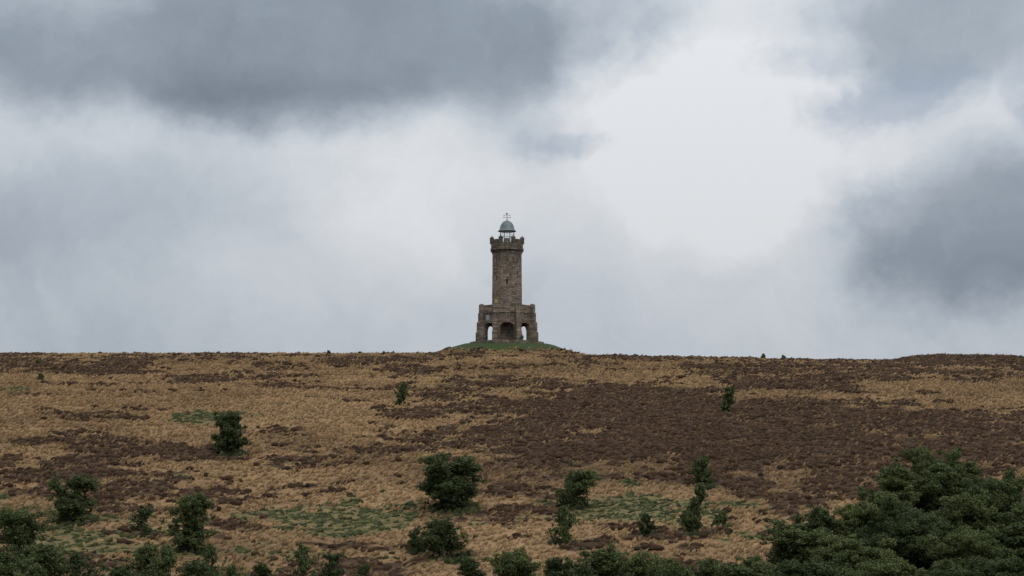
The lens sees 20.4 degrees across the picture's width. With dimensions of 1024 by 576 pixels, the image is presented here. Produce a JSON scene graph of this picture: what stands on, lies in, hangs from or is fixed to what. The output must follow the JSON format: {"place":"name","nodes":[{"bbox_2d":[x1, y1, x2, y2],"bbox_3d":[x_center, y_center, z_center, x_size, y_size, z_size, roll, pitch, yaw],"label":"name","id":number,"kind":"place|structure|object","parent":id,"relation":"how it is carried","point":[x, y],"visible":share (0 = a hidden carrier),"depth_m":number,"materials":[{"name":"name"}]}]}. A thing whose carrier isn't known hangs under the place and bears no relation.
{"place":"outdoors","nodes":[
{"label":"outdoors","id":0,"kind":"place"},
{"bbox_2d":[0,343,1023,575],"bbox_3d":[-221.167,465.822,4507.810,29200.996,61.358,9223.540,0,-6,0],"label":"grass","id":1,"kind":"structure","parent":0,"point":[500,347],"depth_m":323.57,"materials":[{"name":"brown plant"}]},
{"bbox_2d":[0,550,37,575],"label":"bush","id":2,"kind":"object","parent":1,"relation":"on","point":[6,567],"visible":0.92,"depth_m":230.34,"materials":[{"name":"green plant"}]},
{"bbox_2d":[0,504,57,558],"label":"bush","id":3,"kind":"object","parent":1,"relation":"on","point":[20,529],"visible":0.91,"depth_m":260.16,"materials":[{"name":"green plant"}]},
{"bbox_2d":[13,562,47,575],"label":"bush","id":4,"kind":"object","parent":1,"relation":"on","point":[35,569],"visible":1,"depth_m":226.32,"materials":[{"name":"green plant"}]},
{"bbox_2d":[37,373,43,378],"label":"bush","id":5,"kind":"object","parent":1,"relation":"on","point":[40,375],"visible":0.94,"depth_m":471.36,"materials":[{"name":"green plant"}]},
{"bbox_2d":[21,531,70,575],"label":"bush","id":6,"kind":"object","parent":1,"relation":"on","point":[45,558],"visible":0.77,"depth_m":236.70,"materials":[{"name":"green plant"}]},
{"bbox_2d":[45,470,101,520],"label":"bush","id":7,"kind":"object","parent":1,"relation":"on","point":[68,505],"visible":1,"depth_m":287.46,"materials":[{"name":"green plant"}]},
{"bbox_2d":[63,550,106,575],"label":"bush","id":8,"kind":"object","parent":1,"relation":"on","point":[75,560],"visible":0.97,"depth_m":234.23,"materials":[{"name":"green plant"}]},
{"bbox_2d":[97,560,150,575],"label":"bush","id":9,"kind":"object","parent":1,"relation":"on","point":[123,570],"visible":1,"depth_m":228.29,"materials":[{"name":"green plant"}]},
{"bbox_2d":[126,504,155,534],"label":"bush","id":10,"kind":"object","parent":1,"relation":"on","point":[144,514],"visible":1,"depth_m":279.52,"materials":[{"name":"green plant"}]},
{"bbox_2d":[121,540,171,575],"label":"bush","id":11,"kind":"object","parent":1,"relation":"on","point":[145,553],"visible":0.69,"depth_m":244.28,"materials":[{"name":"green plant"}]},
{"bbox_2d":[149,546,181,575],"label":"bush","id":12,"kind":"object","parent":1,"relation":"on","point":[167,558],"visible":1,"depth_m":238.57,"materials":[{"name":"green plant"}]},
{"bbox_2d":[159,490,218,550],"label":"bush","id":13,"kind":"object","parent":1,"relation":"on","point":[193,508],"visible":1,"depth_m":269.31,"materials":[{"name":"green plant"}]},
{"bbox_2d":[175,558,217,575],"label":"bush","id":14,"kind":"object","parent":1,"relation":"on","point":[195,567],"visible":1,"depth_m":234.38,"materials":[{"name":"green plant"}]},
{"bbox_2d":[197,543,227,575],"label":"bush","id":15,"kind":"object","parent":1,"relation":"on","point":[207,552],"visible":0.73,"depth_m":243.78,"materials":[{"name":"green plant"}]},
{"bbox_2d":[214,564,247,575],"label":"bush","id":16,"kind":"object","parent":1,"relation":"on","point":[231,570],"visible":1,"depth_m":228.15,"materials":[{"name":"green plant"}]},
{"bbox_2d":[211,410,252,452],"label":"bush","id":17,"kind":"object","parent":1,"relation":"on","point":[228,439],"visible":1,"depth_m":347.38,"materials":[{"name":"green plant"}]},
{"bbox_2d":[251,561,283,575],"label":"bush","id":18,"kind":"object","parent":1,"relation":"on","point":[260,570],"visible":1,"depth_m":234.16,"materials":[{"name":"green plant"}]},
{"bbox_2d":[291,542,330,575],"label":"bush","id":19,"kind":"object","parent":1,"relation":"on","point":[300,553],"visible":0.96,"depth_m":248.98,"materials":[{"name":"green plant"}]},
{"bbox_2d":[313,551,345,575],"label":"bush","id":20,"kind":"object","parent":1,"relation":"on","point":[334,560],"visible":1,"depth_m":243.20,"materials":[{"name":"green plant"}]},
{"bbox_2d":[355,563,370,575],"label":"bush","id":21,"kind":"object","parent":1,"relation":"on","point":[363,570],"visible":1,"depth_m":234.82,"materials":[{"name":"green plant"}]},
{"bbox_2d":[394,381,408,404],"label":"bush","id":22,"kind":"object","parent":1,"relation":"on","point":[401,396],"visible":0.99,"depth_m":423.55,"materials":[{"name":"green plant"}]},
{"bbox_2d":[408,529,423,549],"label":"bush","id":23,"kind":"object","parent":1,"relation":"on","point":[414,538],"visible":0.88,"depth_m":271.29,"materials":[{"name":"green plant"}]},
{"bbox_2d":[414,515,476,556],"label":"bush","id":24,"kind":"object","parent":1,"relation":"on","point":[437,541],"visible":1,"depth_m":266.39,"materials":[{"name":"green plant"}]},
{"bbox_2d":[416,452,487,509],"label":"bush","id":25,"kind":"object","parent":1,"relation":"on","point":[447,485],"visible":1,"depth_m":300.50,"materials":[{"name":"green plant"}]},
{"bbox_2d":[453,556,486,575],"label":"bush","id":26,"kind":"object","parent":1,"relation":"on","point":[469,566],"visible":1,"depth_m":239.24,"materials":[{"name":"green plant"}]},
{"bbox_2d":[470,213,543,342],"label":"stone tower","id":27,"kind":"structure","parent":1,"relation":"on","point":[506,315],"depth_m":570.20,"materials":[{"name":"brown stone"}]},
{"bbox_2d":[0,346,1023,575],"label":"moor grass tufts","id":28,"kind":"object","parent":1,"relation":"on","point":[712,413],"visible":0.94,"depth_m":374.88,"materials":[{"name":"brown plant"}]},
{"bbox_2d":[482,546,543,575],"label":"bush","id":29,"kind":"object","parent":1,"relation":"on","point":[515,562],"visible":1,"depth_m":249.79,"materials":[{"name":"green plant"}]},
{"bbox_2d":[545,504,578,543],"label":"bush","id":30,"kind":"object","parent":1,"relation":"on","point":[564,523],"visible":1,"depth_m":276.47,"materials":[{"name":"green plant"}]},
{"bbox_2d":[542,556,583,575],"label":"bush","id":31,"kind":"object","parent":1,"relation":"on","point":[555,565],"visible":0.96,"depth_m":243.89,"materials":[{"name":"green plant"}]},
{"bbox_2d":[550,460,601,507],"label":"bush","id":32,"kind":"object","parent":1,"relation":"on","point":[581,482],"visible":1,"depth_m":301.83,"materials":[{"name":"green plant"}]},
{"bbox_2d":[567,559,596,575],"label":"bush","id":33,"kind":"object","parent":1,"relation":"on","point":[584,569],"visible":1,"depth_m":233.45,"materials":[{"name":"green plant"}]},
{"bbox_2d":[578,540,630,575],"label":"bush","id":34,"kind":"object","parent":1,"relation":"on","point":[603,562],"visible":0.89,"depth_m":253.98,"materials":[{"name":"green plant"}]},
{"bbox_2d":[613,550,664,575],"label":"bush","id":35,"kind":"object","parent":1,"relation":"on","point":[637,564],"visible":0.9,"depth_m":246.00,"materials":[{"name":"green plant"}]},
{"bbox_2d":[633,512,657,535],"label":"bush","id":36,"kind":"object","parent":1,"relation":"on","point":[645,519],"visible":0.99,"depth_m":280.28,"materials":[{"name":"green plant"}]},
{"bbox_2d":[654,563,684,575],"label":"bush","id":37,"kind":"object","parent":1,"relation":"on","point":[665,570],"visible":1,"depth_m":232.57,"materials":[{"name":"green plant"}]},
{"bbox_2d":[646,556,695,575],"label":"bush","id":38,"kind":"object","parent":1,"relation":"on","point":[669,561],"visible":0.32,"depth_m":242.04,"materials":[{"name":"green plant"}]},
{"bbox_2d":[677,482,708,532],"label":"bush","id":39,"kind":"object","parent":1,"relation":"on","point":[700,493],"visible":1,"depth_m":282.05,"materials":[{"name":"green plant"}]},
{"bbox_2d":[689,455,715,482],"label":"bush","id":40,"kind":"object","parent":1,"relation":"on","point":[703,476],"visible":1,"depth_m":320.28,"materials":[{"name":"green plant"}]},
{"bbox_2d":[687,557,738,575],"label":"tree","id":41,"kind":"object","parent":1,"relation":"on","point":[707,567],"visible":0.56,"depth_m":244.00,"materials":[{"name":"green plant"}]},
{"bbox_2d":[712,511,727,524],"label":"bush","id":42,"kind":"object","parent":1,"relation":"on","point":[720,517],"visible":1,"depth_m":289.82,"materials":[{"name":"green plant"}]},
{"bbox_2d":[719,386,735,411],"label":"bush","id":43,"kind":"object","parent":1,"relation":"on","point":[729,396],"visible":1,"depth_m":416.97,"materials":[{"name":"green plant"}]},
{"bbox_2d":[714,560,771,575],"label":"tree","id":44,"kind":"object","parent":1,"relation":"on","point":[731,570],"visible":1,"depth_m":232.53,"materials":[{"name":"green plant"}]},
{"bbox_2d":[726,554,784,575],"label":"bush","id":45,"kind":"object","parent":1,"relation":"on","point":[748,562],"visible":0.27,"depth_m":248.50,"materials":[{"name":"green plant"}]},
{"bbox_2d":[756,518,843,566],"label":"bush","id":46,"kind":"object","parent":1,"relation":"on","point":[792,542],"visible":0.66,"depth_m":259.44,"materials":[{"name":"green plant"}]},
{"bbox_2d":[765,558,842,575],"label":"bush","id":47,"kind":"object","parent":1,"relation":"on","point":[792,567],"visible":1,"depth_m":236.91,"materials":[{"name":"green plant"}]},
{"bbox_2d":[789,503,854,541],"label":"bush","id":48,"kind":"object","parent":1,"relation":"on","point":[815,517],"visible":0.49,"depth_m":273.14,"materials":[{"name":"green plant"}]},
{"bbox_2d":[812,550,859,574],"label":"bush","id":49,"kind":"object","parent":1,"relation":"on","point":[842,555],"visible":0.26,"depth_m":242.65,"materials":[{"name":"green plant"}]},
{"bbox_2d":[809,534,896,571],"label":"bush","id":50,"kind":"object","parent":1,"relation":"on","point":[851,546],"visible":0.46,"depth_m":252.09,"materials":[{"name":"green plant"}]},
{"bbox_2d":[830,490,900,541],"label":"tree","id":51,"kind":"object","parent":1,"relation":"on","point":[854,517],"visible":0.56,"depth_m":277.48,"materials":[{"name":"green plant"}]},
{"bbox_2d":[840,548,925,575],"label":"tree","id":52,"kind":"object","parent":1,"relation":"on","point":[887,565],"visible":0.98,"depth_m":237.61,"materials":[{"name":"green plant"}]},
{"bbox_2d":[854,496,919,550],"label":"tree","id":53,"kind":"object","parent":1,"relation":"on","point":[892,510],"visible":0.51,"depth_m":270.81,"materials":[{"name":"green plant"}]},
{"bbox_2d":[857,456,937,512],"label":"tree","id":54,"kind":"object","parent":1,"relation":"on","point":[900,482],"visible":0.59,"depth_m":289.34,"materials":[{"name":"green plant"}]},
{"bbox_2d":[860,507,954,568],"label":"tree","id":55,"kind":"object","parent":1,"relation":"on","point":[906,532],"visible":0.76,"depth_m":259.29,"materials":[{"name":"green plant"}]},
{"bbox_2d":[900,446,982,512],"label":"tree","id":56,"kind":"object","parent":1,"relation":"on","point":[918,456],"visible":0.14,"depth_m":298.61,"materials":[{"name":"green plant"}]},
{"bbox_2d":[919,460,992,516],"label":"tree","id":57,"kind":"object","parent":1,"relation":"on","point":[941,476],"visible":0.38,"depth_m":289.69,"materials":[{"name":"green plant"}]},
{"bbox_2d":[915,555,997,575],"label":"tree","id":58,"kind":"object","parent":1,"relation":"on","point":[971,568],"visible":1,"depth_m":233.80,"materials":[{"name":"green plant"}]},
{"bbox_2d":[930,489,1004,533],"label":"tree","id":59,"kind":"object","parent":1,"relation":"on","point":[965,510],"visible":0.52,"depth_m":267.30,"materials":[{"name":"green plant"}]},
{"bbox_2d":[916,525,1019,575],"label":"tree","id":60,"kind":"object","parent":1,"relation":"on","point":[965,545],"visible":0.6,"depth_m":253.14,"materials":[{"name":"green plant"}]},
{"bbox_2d":[960,467,1023,528],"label":"tree","id":61,"kind":"object","parent":1,"relation":"on","point":[1004,493],"visible":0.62,"depth_m":282.88,"materials":[{"name":"green plant"}]},
{"bbox_2d":[976,547,1023,575],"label":"tree","id":62,"kind":"object","parent":1,"relation":"on","point":[1012,565],"visible":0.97,"depth_m":238.25,"materials":[{"name":"green plant"}]},
{"bbox_2d":[993,521,1023,560],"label":"tree","id":63,"kind":"object","parent":1,"relation":"on","point":[1011,536],"visible":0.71,"depth_m":255.21,"materials":[{"name":"green plant"}]},
{"bbox_2d":[996,501,1023,529],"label":"tree","id":64,"kind":"object","parent":1,"relation":"on","point":[1007,518],"visible":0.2,"depth_m":271.00,"materials":[{"name":"green plant"}]},
{"bbox_2d":[0,0,1023,359],"label":"sky","id":65,"kind":"structure","parent":0,"point":[812,179],"materials":[{"name":"grey"}]}
]}

